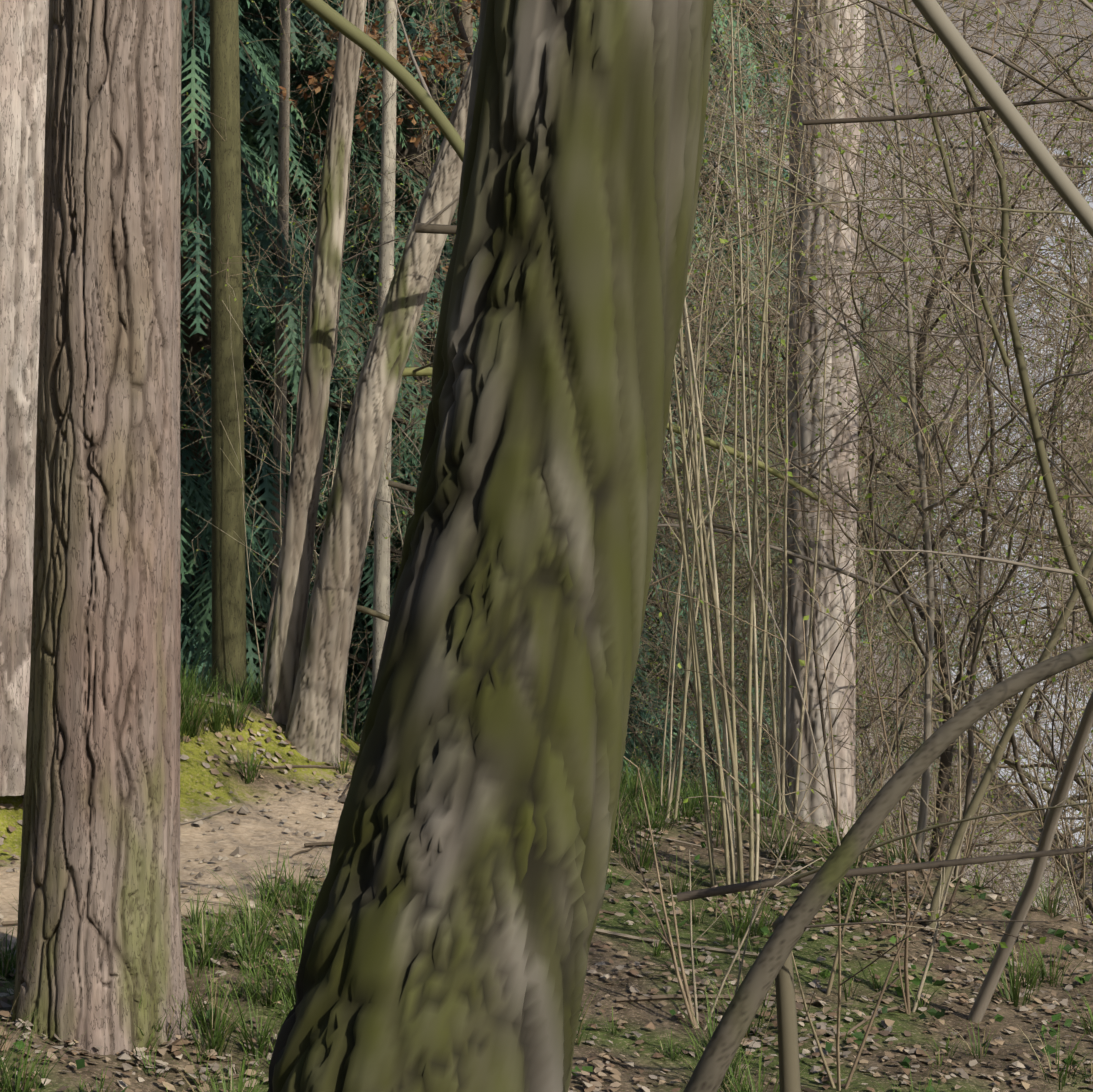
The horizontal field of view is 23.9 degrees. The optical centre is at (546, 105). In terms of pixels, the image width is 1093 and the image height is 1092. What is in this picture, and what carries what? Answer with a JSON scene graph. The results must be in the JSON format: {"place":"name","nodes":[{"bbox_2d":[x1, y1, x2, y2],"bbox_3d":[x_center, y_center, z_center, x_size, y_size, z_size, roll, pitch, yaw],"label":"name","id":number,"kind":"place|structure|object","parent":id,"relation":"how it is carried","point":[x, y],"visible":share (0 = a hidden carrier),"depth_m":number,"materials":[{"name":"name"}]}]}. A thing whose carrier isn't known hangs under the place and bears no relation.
{"place":"outdoors","nodes":[
{"label":"outdoors","id":0,"kind":"place"},
{"bbox_2d":[0,0,1092,1091],"bbox_3d":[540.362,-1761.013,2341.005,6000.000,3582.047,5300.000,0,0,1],"label":"ground","id":1,"kind":"structure","parent":0,"point":[255,834],"depth_m":9.93,"materials":[{"name":"brown soil"}]},
{"bbox_2d":[0,0,48,795],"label":"trunk","id":2,"kind":"object","parent":1,"relation":"on","point":[23,51],"visible":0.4,"depth_m":10.26,"materials":[{"name":"grey plant"}]},
{"bbox_2d":[11,0,196,1054],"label":"pine","id":3,"kind":"object","parent":1,"relation":"on","point":[99,929],"visible":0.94,"depth_m":7.92,"materials":[{"name":"brown plant"}]},
{"bbox_2d":[242,0,364,713],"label":"trunk","id":4,"kind":"object","parent":1,"relation":"on","point":[298,198],"depth_m":36.80,"materials":[{"name":"brown plant"}]},
{"bbox_2d":[181,0,430,738],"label":"fir","id":5,"kind":"object","parent":1,"relation":"on","point":[397,458],"visible":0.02,"depth_m":24.53,"materials":[{"name":"green plant"}]},
{"bbox_2d":[208,0,440,737],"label":"fir","id":6,"kind":"object","parent":1,"relation":"on","point":[256,350],"depth_m":28.43,"materials":[{"name":"green plant"}]},
{"bbox_2d":[210,0,472,698],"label":"tree trunks","id":7,"kind":"object","parent":1,"relation":"on","point":[228,601],"visible":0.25,"depth_m":17.93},
{"bbox_2d":[260,0,473,763],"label":"twin tree","id":8,"kind":"object","parent":1,"relation":"on","point":[305,673],"visible":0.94,"depth_m":11.90,"materials":[{"name":"brown plant"}]},
{"bbox_2d":[180,0,622,771],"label":"fir","id":9,"kind":"object","parent":1,"relation":"on","point":[194,340],"visible":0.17,"depth_m":22.04,"materials":[{"name":"green plant"}]},
{"bbox_2d":[267,0,713,1091],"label":"mossy trunk","id":10,"kind":"object","parent":1,"relation":"on","point":[453,922],"visible":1,"depth_m":2.90,"materials":[{"name":"green plant"}]},
{"bbox_2d":[204,0,780,813],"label":"fir","id":11,"kind":"object","parent":1,"relation":"on","point":[368,268],"visible":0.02,"depth_m":25.08,"materials":[{"name":"green plant"}]},
{"bbox_2d":[240,4,761,788],"bbox_3d":[-1.760,-3.084,32.711,8.922,28.085,8.454,0,0,-32],"label":"fir","id":12,"kind":"object","parent":1,"relation":"on","point":[658,518],"visible":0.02,"depth_m":32.09,"materials":[{"name":"plant"}]},
{"bbox_2d":[277,0,759,313],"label":"dead leaves","id":13,"kind":"object","parent":1,"relation":"on","point":[365,70],"visible":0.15,"depth_m":18.73,"materials":[{"name":"brown plant"}]},
{"bbox_2d":[0,652,1092,1091],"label":"grass and herbs","id":14,"kind":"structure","parent":1,"relation":"on","point":[192,726],"depth_m":9.33,"materials":[{"name":"green plant"}]},
{"bbox_2d":[0,692,1092,1091],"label":"leaf litter and sticks","id":15,"kind":"object","parent":1,"relation":"on","point":[708,950],"visible":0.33,"depth_m":9.25,"materials":[{"name":"brown plant"}]},
{"bbox_2d":[244,0,897,810],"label":"fir","id":16,"kind":"object","parent":1,"relation":"on","point":[718,366],"visible":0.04,"depth_m":27.93,"materials":[{"name":"plant"}]},
{"bbox_2d":[180,0,1092,1091],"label":"bare saplings and twigs","id":17,"kind":"object","parent":1,"relation":"on","point":[932,614],"visible":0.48,"depth_m":13.23,"materials":[{"name":"brown wood"}]},
{"bbox_2d":[180,0,1092,965],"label":"leaf buds","id":18,"kind":"object","parent":1,"relation":"on","point":[782,342],"visible":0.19,"depth_m":14.88,"materials":[{"name":"green plant"}]},
{"bbox_2d":[442,0,979,854],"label":"fir","id":19,"kind":"object","parent":1,"relation":"on","point":[764,106],"visible":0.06,"depth_m":34.20,"materials":[{"name":"plant"}]},
{"bbox_2d":[650,81,776,798],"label":"fir","id":20,"kind":"object","parent":1,"relation":"on","point":[722,331],"depth_m":60.24,"materials":[{"name":"green plant"}]},
{"bbox_2d":[628,0,920,836],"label":"fir","id":21,"kind":"object","parent":1,"relation":"on","point":[746,135],"visible":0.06,"depth_m":46.63,"materials":[{"name":"plant"}]},
{"bbox_2d":[780,0,865,836],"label":"trunk","id":22,"kind":"object","parent":1,"relation":"on","point":[826,626],"visible":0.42,"depth_m":16.26,"materials":[{"name":"brown plant"}]},
{"bbox_2d":[683,642,1092,1091],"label":"leaning stem","id":23,"kind":"object","parent":1,"relation":"on","point":[718,1055],"visible":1,"depth_m":6.55,"materials":[{"name":"brown plant"}]},
{"bbox_2d":[755,130,1092,856],"bbox_3d":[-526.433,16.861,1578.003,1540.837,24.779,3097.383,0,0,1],"label":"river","id":24,"kind":"structure","parent":0,"point":[1048,239],"depth_m":177.68,"materials":[{"name":"grey liquid"}]}
]}

